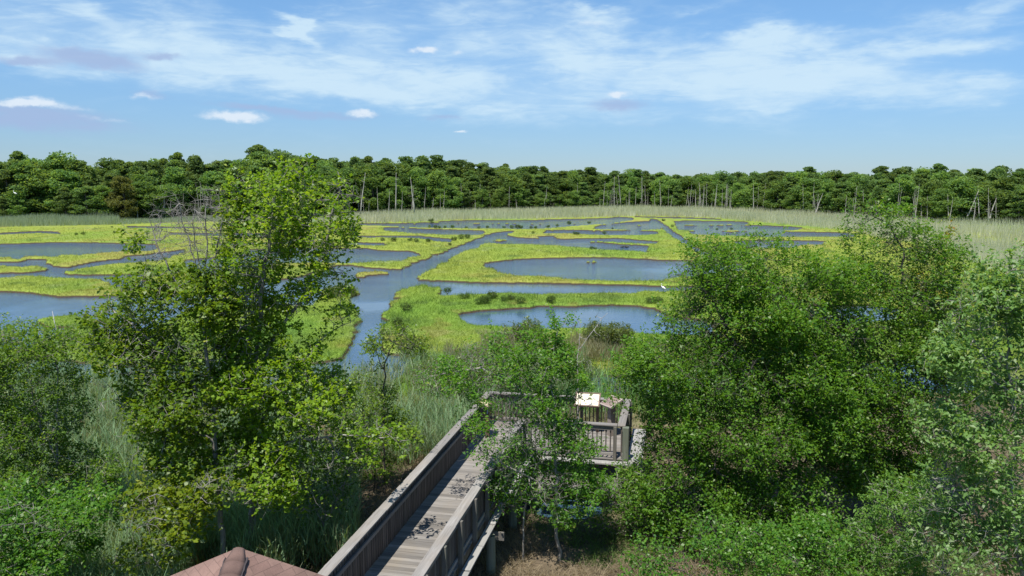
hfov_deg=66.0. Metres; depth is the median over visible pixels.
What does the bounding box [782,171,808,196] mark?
broadleaf tree
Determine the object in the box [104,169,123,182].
pine tree
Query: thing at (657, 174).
pine tree
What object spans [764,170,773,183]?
pine tree
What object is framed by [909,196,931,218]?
broadleaf tree
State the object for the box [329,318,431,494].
cherry sapling
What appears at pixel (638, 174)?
pine tree
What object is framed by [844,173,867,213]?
broadleaf tree
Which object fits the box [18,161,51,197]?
broadleaf tree
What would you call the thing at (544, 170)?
pine tree
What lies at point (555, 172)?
distant wood
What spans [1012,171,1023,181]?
pine tree
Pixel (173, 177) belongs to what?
broadleaf tree
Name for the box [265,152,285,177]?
pine tree
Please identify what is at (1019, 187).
broadleaf tree
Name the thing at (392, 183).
broadleaf tree
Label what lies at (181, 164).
pine tree
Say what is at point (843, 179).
pine tree
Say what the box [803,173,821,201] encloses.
pine tree
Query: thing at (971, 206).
dead tree
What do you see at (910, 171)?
pine tree
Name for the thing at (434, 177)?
broadleaf tree
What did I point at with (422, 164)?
pine tree
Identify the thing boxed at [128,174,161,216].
broadleaf tree
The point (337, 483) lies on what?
bayberry shrub
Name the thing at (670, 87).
sky
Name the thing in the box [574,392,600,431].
interpretive sign
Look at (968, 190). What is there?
broadleaf tree
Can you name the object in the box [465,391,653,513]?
viewing platform
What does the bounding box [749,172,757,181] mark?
pine tree
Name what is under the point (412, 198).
dead tree
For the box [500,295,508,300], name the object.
bush
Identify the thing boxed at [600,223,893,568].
black cherry tree
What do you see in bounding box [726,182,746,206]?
broadleaf tree
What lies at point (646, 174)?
pine tree
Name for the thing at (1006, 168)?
pine tree
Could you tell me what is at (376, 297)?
water
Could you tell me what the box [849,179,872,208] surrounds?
pine tree
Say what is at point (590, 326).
marsh elder shrub
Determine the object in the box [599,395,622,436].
interpretive sign
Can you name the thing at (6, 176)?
pine tree
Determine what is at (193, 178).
tree
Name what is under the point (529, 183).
pine tree
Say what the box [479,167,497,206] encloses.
pine tree
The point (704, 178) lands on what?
broadleaf tree
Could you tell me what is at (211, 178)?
broadleaf tree
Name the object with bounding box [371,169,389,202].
pine tree
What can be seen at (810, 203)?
pine tree
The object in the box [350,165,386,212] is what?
broadleaf tree
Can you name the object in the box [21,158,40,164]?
broadleaf tree
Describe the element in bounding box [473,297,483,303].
bush
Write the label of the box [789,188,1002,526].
black gum tree
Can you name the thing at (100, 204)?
broadleaf tree
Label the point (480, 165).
pine tree
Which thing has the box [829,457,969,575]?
willow shrub
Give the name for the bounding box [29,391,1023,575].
ground thatch
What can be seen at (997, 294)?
willow tree
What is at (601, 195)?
broadleaf tree
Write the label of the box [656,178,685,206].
broadleaf tree
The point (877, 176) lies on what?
pine tree
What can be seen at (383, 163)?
broadleaf tree
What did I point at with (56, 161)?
broadleaf tree
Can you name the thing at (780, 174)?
pine tree
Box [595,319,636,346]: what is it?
marsh elder shrub
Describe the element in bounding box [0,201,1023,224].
undergrowth
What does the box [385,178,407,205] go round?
pine tree
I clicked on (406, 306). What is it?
bush
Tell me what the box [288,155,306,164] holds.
pine tree
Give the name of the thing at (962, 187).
pine tree
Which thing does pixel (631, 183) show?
broadleaf tree
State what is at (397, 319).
bush
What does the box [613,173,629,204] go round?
broadleaf tree
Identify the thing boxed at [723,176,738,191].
pine tree
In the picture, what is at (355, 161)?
pine tree
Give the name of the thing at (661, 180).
broadleaf tree
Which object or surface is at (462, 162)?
pine tree
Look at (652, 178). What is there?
pine tree
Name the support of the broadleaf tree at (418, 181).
on the marsh ground at (546, 559)
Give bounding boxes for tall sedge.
[441,326,744,394]
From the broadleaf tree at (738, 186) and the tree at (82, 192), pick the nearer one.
the tree at (82, 192)
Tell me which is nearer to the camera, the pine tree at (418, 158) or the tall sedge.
the tall sedge
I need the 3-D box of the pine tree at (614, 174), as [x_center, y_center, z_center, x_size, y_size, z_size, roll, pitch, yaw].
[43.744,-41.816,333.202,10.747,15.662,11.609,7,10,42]
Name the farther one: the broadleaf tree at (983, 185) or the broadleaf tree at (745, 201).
the broadleaf tree at (745, 201)
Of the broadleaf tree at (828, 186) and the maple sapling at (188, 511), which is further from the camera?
the broadleaf tree at (828, 186)
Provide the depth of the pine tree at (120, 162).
237.50 m
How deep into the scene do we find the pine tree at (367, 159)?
259.30 m
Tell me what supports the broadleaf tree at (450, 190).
on the marsh ground at (546, 559)
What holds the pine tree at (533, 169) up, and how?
on the marsh ground at (546, 559)
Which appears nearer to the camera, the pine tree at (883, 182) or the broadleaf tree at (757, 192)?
the pine tree at (883, 182)
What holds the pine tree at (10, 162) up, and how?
on the marsh ground at (546, 559)
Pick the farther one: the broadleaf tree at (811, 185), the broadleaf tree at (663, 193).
the broadleaf tree at (663, 193)
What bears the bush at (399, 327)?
on the marsh ground at (546, 559)
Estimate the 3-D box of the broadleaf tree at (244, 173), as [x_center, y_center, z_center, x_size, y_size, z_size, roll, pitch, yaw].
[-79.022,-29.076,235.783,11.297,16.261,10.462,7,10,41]
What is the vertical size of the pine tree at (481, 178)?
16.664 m
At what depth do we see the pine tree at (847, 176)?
241.13 m
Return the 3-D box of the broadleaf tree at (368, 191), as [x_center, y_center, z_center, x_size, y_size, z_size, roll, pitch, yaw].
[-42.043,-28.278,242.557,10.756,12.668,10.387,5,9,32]
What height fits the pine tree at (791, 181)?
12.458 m
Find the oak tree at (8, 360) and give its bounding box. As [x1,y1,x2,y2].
[0,312,132,525]
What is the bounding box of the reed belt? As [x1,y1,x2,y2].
[0,203,1023,275]
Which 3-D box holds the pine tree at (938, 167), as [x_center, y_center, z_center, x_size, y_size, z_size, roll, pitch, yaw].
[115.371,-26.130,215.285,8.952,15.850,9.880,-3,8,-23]
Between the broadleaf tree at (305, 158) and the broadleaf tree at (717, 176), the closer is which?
the broadleaf tree at (305, 158)
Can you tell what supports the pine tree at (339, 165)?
on the marsh ground at (546, 559)
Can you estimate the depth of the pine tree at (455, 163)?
284.71 m
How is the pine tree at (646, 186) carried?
on the marsh ground at (546, 559)
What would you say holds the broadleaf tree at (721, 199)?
on the marsh ground at (546, 559)
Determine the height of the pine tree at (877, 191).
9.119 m
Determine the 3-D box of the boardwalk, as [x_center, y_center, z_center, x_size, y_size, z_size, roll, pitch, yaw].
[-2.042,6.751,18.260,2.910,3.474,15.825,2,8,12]
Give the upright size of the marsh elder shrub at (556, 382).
2.912 m
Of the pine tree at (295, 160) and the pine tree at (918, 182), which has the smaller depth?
the pine tree at (918, 182)
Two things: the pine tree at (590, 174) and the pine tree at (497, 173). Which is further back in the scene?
the pine tree at (590, 174)
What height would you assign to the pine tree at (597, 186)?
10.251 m
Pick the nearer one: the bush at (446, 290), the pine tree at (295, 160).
the bush at (446, 290)
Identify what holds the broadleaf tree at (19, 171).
on the marsh ground at (546, 559)
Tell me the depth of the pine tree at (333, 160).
252.08 m
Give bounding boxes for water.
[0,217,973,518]
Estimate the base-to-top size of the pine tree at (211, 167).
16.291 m
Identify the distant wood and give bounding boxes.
[0,161,915,205]
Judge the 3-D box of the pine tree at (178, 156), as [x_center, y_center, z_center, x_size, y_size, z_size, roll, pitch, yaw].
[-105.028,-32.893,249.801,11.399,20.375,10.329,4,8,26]
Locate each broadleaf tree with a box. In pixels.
[0,162,53,215]
[6,193,30,216]
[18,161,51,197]
[18,169,62,215]
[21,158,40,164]
[35,150,86,210]
[36,169,83,214]
[64,159,98,214]
[85,185,123,215]
[92,157,130,179]
[104,175,141,218]
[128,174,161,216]
[128,180,165,217]
[149,184,179,217]
[157,166,197,215]
[192,170,231,214]
[232,159,245,165]
[235,164,262,213]
[237,151,275,207]
[261,171,291,213]
[271,149,291,162]
[298,178,326,213]
[300,155,312,166]
[314,160,335,212]
[318,168,358,214]
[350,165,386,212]
[357,175,389,211]
[375,160,397,172]
[381,176,408,210]
[393,161,418,208]
[402,167,431,208]
[423,169,454,208]
[436,185,463,210]
[445,177,468,207]
[473,189,491,209]
[491,165,519,204]
[491,189,508,208]
[493,172,525,208]
[506,183,528,208]
[519,173,537,206]
[532,192,548,208]
[552,194,565,206]
[553,178,581,206]
[564,190,583,207]
[567,169,582,205]
[592,190,610,206]
[596,174,614,202]
[604,182,628,205]
[612,192,624,206]
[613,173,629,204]
[620,177,644,205]
[623,168,633,174]
[648,175,673,204]
[650,189,672,207]
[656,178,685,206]
[673,175,701,207]
[692,175,716,205]
[693,181,715,206]
[694,173,710,194]
[711,184,730,207]
[712,170,727,203]
[714,193,733,207]
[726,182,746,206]
[730,188,755,208]
[735,176,753,199]
[743,182,763,208]
[762,180,788,211]
[781,190,802,212]
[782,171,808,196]
[790,177,821,211]
[810,181,838,214]
[816,171,830,181]
[816,178,838,213]
[818,170,844,210]
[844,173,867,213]
[882,174,924,217]
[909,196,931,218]
[910,166,933,179]
[914,179,945,217]
[917,171,950,206]
[926,188,962,221]
[933,176,986,219]
[965,180,999,222]
[979,175,1018,221]
[1005,185,1023,220]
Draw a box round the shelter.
[171,547,323,575]
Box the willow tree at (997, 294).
[896,238,1023,575]
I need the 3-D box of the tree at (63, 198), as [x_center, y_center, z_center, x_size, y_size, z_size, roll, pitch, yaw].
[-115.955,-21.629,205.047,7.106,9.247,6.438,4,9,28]
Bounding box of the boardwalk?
[317,416,529,575]
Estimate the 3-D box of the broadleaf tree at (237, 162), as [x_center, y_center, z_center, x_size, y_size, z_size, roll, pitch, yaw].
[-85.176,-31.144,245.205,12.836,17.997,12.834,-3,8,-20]
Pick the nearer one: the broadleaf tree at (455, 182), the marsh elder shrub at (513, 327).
the marsh elder shrub at (513, 327)
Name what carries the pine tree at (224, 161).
on the marsh ground at (546, 559)
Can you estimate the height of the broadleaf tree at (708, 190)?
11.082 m
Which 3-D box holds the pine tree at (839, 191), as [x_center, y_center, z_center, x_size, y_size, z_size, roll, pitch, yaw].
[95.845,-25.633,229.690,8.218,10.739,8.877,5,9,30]
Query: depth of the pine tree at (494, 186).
276.27 m
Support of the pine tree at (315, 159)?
on the marsh ground at (546, 559)
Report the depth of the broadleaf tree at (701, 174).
302.82 m
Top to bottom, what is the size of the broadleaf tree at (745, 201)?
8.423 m
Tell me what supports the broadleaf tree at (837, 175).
on the marsh ground at (546, 559)
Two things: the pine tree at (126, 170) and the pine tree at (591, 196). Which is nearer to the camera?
the pine tree at (126, 170)
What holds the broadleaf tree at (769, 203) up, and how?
on the marsh ground at (546, 559)
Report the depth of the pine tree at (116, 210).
209.10 m
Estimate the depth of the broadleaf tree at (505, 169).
293.80 m
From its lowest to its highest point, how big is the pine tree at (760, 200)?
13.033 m
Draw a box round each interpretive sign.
[478,397,491,437]
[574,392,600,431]
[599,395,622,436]
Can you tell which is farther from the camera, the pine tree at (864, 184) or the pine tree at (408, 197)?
the pine tree at (408, 197)
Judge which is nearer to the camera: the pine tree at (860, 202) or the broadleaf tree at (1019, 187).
the broadleaf tree at (1019, 187)
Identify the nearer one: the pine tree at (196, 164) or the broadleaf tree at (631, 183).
the pine tree at (196, 164)
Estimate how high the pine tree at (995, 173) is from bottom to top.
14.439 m
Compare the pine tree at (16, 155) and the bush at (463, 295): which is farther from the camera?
the pine tree at (16, 155)
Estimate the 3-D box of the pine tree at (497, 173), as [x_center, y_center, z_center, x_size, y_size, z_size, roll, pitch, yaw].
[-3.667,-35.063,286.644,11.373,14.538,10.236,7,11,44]
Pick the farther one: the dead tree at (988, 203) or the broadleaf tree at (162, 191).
the broadleaf tree at (162, 191)
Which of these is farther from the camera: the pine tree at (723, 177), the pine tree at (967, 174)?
the pine tree at (723, 177)
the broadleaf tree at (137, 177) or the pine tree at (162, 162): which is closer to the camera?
the broadleaf tree at (137, 177)
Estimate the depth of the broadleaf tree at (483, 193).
267.98 m
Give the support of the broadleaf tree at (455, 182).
on the marsh ground at (546, 559)
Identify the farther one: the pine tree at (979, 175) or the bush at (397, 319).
the pine tree at (979, 175)
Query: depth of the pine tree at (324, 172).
234.42 m
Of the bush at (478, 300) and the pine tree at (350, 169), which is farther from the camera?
the pine tree at (350, 169)
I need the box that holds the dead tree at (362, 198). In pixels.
[360,178,364,214]
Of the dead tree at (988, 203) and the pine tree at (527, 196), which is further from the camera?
the pine tree at (527, 196)
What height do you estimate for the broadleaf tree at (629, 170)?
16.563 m
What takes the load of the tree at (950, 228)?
on the marsh ground at (546, 559)
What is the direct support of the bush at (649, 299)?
on the marsh ground at (546, 559)
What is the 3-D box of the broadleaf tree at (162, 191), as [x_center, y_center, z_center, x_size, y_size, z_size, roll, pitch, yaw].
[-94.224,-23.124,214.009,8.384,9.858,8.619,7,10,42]
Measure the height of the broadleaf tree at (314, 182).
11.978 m
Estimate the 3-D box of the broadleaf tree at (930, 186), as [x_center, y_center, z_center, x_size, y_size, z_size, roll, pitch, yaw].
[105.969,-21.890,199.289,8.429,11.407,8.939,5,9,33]
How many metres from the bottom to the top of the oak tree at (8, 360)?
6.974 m
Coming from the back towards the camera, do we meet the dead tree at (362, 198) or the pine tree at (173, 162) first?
the pine tree at (173, 162)
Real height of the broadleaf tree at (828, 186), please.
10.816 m
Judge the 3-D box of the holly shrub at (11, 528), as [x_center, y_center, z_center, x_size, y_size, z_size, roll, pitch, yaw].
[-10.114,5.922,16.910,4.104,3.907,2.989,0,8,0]
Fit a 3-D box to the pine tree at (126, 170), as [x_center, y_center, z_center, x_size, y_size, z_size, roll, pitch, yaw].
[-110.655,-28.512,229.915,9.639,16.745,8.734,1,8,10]
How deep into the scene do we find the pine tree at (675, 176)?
311.62 m
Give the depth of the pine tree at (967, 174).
210.10 m
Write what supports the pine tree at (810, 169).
on the marsh ground at (546, 559)
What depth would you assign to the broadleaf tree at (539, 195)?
279.77 m
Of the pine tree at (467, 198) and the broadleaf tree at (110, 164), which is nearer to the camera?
the broadleaf tree at (110, 164)
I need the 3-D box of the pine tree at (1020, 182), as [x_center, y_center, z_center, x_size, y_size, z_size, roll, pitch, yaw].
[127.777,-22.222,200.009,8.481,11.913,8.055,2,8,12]
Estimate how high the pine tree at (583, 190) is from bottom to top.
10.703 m
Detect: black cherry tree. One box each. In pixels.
[412,302,617,560]
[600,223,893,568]
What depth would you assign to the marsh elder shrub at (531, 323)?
46.47 m
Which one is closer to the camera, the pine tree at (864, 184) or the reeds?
the reeds
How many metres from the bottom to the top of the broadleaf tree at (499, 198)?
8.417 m
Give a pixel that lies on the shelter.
(238, 561)
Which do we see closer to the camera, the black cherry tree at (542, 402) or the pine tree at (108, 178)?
the black cherry tree at (542, 402)
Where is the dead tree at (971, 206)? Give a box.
[964,191,978,220]
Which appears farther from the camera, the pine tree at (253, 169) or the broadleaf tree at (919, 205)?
the pine tree at (253, 169)
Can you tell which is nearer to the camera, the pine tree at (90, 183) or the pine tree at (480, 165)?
the pine tree at (90, 183)
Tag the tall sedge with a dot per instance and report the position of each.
(594, 348)
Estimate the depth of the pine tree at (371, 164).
251.57 m
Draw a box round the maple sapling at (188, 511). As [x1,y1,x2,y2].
[103,460,248,575]
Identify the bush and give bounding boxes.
[391,316,402,324]
[393,322,405,331]
[398,302,412,310]
[442,287,451,294]
[459,292,469,298]
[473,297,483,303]
[480,295,492,303]
[486,290,498,297]
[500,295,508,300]
[515,297,526,303]
[544,294,556,302]
[644,296,656,303]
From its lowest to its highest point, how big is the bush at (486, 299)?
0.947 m
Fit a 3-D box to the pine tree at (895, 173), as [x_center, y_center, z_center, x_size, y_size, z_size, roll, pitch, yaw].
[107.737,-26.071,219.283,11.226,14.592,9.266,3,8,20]
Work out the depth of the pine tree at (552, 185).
287.98 m
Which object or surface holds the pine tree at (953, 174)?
on the marsh ground at (546, 559)
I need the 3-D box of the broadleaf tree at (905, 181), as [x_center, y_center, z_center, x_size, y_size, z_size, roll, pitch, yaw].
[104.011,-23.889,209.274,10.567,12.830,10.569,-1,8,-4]
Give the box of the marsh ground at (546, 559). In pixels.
[0,201,1023,575]
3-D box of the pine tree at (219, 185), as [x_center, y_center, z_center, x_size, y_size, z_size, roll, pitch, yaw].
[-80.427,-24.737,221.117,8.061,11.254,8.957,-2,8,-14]
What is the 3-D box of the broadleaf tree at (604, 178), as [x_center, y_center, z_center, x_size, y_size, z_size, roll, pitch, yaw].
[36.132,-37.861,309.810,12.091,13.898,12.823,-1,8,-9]
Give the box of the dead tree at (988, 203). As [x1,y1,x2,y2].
[986,188,989,218]
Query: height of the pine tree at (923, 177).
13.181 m
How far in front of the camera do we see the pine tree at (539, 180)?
284.09 m
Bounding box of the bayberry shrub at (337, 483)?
[276,434,379,560]
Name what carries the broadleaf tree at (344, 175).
on the marsh ground at (546, 559)
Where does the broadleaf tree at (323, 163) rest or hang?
on the marsh ground at (546, 559)
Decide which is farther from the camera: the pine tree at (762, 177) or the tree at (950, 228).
the pine tree at (762, 177)
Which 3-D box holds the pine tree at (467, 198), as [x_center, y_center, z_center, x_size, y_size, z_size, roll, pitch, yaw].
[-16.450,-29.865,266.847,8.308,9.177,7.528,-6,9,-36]
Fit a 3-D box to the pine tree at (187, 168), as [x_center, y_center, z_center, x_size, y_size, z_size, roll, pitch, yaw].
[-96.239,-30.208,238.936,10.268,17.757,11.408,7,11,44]
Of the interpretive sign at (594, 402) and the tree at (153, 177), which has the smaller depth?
the interpretive sign at (594, 402)
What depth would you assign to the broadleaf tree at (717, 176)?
295.41 m
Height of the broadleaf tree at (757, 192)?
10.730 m
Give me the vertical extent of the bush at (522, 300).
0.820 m
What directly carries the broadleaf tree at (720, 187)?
on the marsh ground at (546, 559)
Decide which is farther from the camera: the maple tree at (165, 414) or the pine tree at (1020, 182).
the pine tree at (1020, 182)
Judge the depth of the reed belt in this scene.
201.34 m
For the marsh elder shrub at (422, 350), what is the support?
on the marsh ground at (546, 559)
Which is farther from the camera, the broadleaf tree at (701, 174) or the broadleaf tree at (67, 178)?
the broadleaf tree at (701, 174)
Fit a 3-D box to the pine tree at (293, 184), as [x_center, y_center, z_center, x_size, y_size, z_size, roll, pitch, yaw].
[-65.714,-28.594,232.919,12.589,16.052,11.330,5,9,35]
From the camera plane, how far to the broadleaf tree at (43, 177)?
208.74 m
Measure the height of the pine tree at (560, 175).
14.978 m
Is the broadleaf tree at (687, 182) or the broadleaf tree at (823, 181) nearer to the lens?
the broadleaf tree at (823, 181)
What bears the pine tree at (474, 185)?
on the marsh ground at (546, 559)
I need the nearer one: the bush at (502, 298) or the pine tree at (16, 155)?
the bush at (502, 298)
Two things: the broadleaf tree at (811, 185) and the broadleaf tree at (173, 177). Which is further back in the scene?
the broadleaf tree at (811, 185)
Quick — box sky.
[0,0,1023,176]
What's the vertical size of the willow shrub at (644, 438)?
4.312 m
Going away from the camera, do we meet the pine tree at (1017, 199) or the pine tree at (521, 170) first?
the pine tree at (1017, 199)
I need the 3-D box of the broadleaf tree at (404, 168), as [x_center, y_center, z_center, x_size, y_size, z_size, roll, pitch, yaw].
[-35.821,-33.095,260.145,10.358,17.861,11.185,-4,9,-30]
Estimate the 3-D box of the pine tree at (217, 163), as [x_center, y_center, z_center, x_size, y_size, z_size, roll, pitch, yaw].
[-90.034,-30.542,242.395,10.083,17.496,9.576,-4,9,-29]
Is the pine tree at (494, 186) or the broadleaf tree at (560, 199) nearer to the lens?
the pine tree at (494, 186)
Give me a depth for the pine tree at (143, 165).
229.76 m
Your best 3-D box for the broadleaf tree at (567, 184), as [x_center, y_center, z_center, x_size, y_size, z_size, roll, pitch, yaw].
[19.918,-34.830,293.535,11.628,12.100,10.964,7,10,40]
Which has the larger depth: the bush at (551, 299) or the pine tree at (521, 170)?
the pine tree at (521, 170)
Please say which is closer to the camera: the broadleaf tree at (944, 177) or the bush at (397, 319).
the bush at (397, 319)
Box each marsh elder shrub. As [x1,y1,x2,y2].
[324,283,359,303]
[393,336,428,360]
[408,353,465,395]
[434,348,506,389]
[483,349,574,391]
[496,320,521,341]
[513,316,544,342]
[549,355,605,386]
[580,316,608,343]
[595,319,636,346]
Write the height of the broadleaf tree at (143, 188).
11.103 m
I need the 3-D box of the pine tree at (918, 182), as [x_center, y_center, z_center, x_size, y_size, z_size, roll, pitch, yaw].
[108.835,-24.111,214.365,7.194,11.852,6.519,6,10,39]
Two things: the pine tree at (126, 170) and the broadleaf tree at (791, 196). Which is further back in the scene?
the broadleaf tree at (791, 196)
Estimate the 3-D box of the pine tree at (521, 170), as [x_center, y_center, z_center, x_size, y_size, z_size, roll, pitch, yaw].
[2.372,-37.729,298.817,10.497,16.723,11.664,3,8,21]
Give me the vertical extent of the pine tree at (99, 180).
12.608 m
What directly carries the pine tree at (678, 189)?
on the marsh ground at (546, 559)
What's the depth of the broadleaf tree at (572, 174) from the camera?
299.82 m
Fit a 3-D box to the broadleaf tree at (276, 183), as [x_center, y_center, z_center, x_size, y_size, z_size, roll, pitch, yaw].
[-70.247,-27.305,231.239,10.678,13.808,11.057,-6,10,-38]
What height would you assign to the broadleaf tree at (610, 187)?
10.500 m
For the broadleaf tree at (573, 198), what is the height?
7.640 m
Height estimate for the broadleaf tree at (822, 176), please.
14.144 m
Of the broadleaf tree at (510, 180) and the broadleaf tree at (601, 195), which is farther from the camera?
the broadleaf tree at (601, 195)
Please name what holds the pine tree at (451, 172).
on the marsh ground at (546, 559)
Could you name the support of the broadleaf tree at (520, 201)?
on the marsh ground at (546, 559)
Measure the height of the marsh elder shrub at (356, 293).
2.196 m
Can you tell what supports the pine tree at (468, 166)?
on the marsh ground at (546, 559)
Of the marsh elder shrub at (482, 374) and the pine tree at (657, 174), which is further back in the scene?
the pine tree at (657, 174)
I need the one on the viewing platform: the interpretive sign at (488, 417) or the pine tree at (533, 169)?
the interpretive sign at (488, 417)
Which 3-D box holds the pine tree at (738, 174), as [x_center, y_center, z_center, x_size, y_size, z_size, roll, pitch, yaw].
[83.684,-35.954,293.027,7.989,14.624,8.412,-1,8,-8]
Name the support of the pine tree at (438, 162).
on the marsh ground at (546, 559)
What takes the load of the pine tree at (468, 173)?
on the marsh ground at (546, 559)
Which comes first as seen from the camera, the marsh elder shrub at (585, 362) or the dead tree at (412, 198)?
the marsh elder shrub at (585, 362)
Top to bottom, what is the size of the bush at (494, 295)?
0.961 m
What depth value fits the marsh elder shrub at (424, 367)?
36.55 m
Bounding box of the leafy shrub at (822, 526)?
[618,502,872,575]
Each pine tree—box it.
[0,160,24,183]
[0,169,27,208]
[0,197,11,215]
[6,151,24,169]
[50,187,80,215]
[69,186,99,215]
[76,180,97,212]
[91,175,103,190]
[99,173,118,209]
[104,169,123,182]
[109,193,125,212]
[116,159,124,173]
[120,161,134,179]
[128,166,144,179]
[136,161,165,204]
[139,162,169,199]
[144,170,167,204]
[155,158,168,175]
[162,159,183,189]
[168,152,184,161]
[177,192,193,213]
[178,162,195,205]
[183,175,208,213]
[184,154,211,201]
[185,160,203,179]
[200,163,219,214]
[210,180,227,212]
[211,160,221,170]
[218,159,238,191]
[223,167,248,203]
[243,144,270,166]
[244,165,261,214]
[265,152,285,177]
[281,164,303,203]
[287,157,309,209]
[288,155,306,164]
[308,156,321,169]
[316,165,337,198]
[328,157,338,166]
[333,162,345,169]
[340,166,363,204]
[345,156,364,193]
[359,163,385,200]
[360,156,374,169]
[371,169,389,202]
[379,164,403,201]
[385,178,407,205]
[396,156,415,179]
[401,187,420,210]
[414,155,431,173]
[414,160,434,210]
[429,155,446,176]
[445,160,465,182]
[446,166,462,184]
[457,159,466,173]
[458,170,483,204]
[458,186,472,209]
[459,162,479,183]
[463,174,481,204]
[476,162,489,174]
[479,166,487,185]
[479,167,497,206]
[486,180,503,204]
[495,171,504,184]
[507,169,522,188]
[516,166,527,176]
[520,173,537,207]
[521,189,532,206]
[528,165,538,176]
[531,166,550,194]
[531,174,554,202]
[543,177,562,206]
[554,171,570,200]
[578,182,592,204]
[579,167,603,198]
[585,193,594,205]
[592,183,602,206]
[609,171,620,178]
[614,174,625,193]
[631,169,644,194]
[635,179,654,204]
[641,170,650,203]
[647,175,656,203]
[655,172,664,177]
[669,186,685,206]
[671,174,681,179]
[711,173,727,201]
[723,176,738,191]
[733,172,743,185]
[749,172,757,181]
[754,173,766,195]
[756,175,782,204]
[763,171,785,196]
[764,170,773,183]
[775,176,800,209]
[800,166,816,183]
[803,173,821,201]
[804,191,824,212]
[827,181,853,213]
[835,177,848,208]
[842,174,854,212]
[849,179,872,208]
[853,199,865,214]
[865,173,886,204]
[867,178,899,210]
[867,187,887,212]
[870,166,889,178]
[888,168,907,193]
[899,166,914,175]
[907,177,923,215]
[913,173,928,184]
[924,163,949,184]
[949,172,964,179]
[950,174,969,209]
[962,169,987,220]
[965,168,988,177]
[984,167,1006,207]
[994,165,1012,174]
[1000,189,1023,223]
[1001,177,1023,198]
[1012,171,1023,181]
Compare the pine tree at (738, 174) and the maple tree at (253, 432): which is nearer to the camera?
the maple tree at (253, 432)
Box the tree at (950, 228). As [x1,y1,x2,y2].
[893,214,1004,493]
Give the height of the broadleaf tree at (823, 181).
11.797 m
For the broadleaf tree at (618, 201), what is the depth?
299.60 m
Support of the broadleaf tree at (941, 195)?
on the marsh ground at (546, 559)
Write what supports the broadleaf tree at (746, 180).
on the marsh ground at (546, 559)
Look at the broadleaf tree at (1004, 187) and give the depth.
189.98 m
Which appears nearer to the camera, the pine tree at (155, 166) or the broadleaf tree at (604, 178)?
the pine tree at (155, 166)
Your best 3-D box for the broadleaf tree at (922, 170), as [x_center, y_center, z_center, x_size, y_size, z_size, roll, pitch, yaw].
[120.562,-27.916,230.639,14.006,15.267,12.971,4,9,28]
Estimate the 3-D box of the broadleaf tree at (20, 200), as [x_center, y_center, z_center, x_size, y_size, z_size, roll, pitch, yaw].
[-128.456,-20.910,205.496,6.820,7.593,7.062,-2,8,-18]
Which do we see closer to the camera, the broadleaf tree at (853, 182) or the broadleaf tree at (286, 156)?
the broadleaf tree at (853, 182)
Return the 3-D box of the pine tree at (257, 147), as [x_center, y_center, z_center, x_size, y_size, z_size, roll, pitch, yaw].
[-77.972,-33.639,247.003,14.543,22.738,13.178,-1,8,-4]
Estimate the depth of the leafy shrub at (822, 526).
16.26 m
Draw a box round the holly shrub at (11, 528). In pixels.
[0,470,140,575]
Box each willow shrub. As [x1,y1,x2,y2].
[583,393,668,535]
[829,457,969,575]
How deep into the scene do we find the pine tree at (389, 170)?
256.62 m
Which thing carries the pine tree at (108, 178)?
on the marsh ground at (546, 559)
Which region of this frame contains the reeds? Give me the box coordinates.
[0,339,744,575]
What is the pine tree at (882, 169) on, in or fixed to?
on the marsh ground at (546, 559)
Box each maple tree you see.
[66,180,257,554]
[160,153,423,548]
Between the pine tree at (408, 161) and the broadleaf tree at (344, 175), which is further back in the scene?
the pine tree at (408, 161)
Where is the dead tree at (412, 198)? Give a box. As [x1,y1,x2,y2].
[410,177,417,213]
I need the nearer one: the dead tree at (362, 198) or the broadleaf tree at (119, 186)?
the broadleaf tree at (119, 186)
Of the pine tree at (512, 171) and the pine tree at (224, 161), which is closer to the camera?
the pine tree at (224, 161)
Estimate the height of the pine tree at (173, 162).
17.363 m
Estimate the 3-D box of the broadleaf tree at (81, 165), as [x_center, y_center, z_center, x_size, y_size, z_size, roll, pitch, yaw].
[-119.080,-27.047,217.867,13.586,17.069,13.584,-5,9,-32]
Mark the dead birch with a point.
(578, 352)
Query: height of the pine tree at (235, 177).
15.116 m
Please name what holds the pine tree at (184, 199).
on the marsh ground at (546, 559)
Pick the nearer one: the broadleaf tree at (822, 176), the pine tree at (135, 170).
the pine tree at (135, 170)
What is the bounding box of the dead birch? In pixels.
[568,313,602,420]
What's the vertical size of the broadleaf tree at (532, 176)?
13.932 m
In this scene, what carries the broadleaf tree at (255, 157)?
on the marsh ground at (546, 559)
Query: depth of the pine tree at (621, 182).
311.45 m

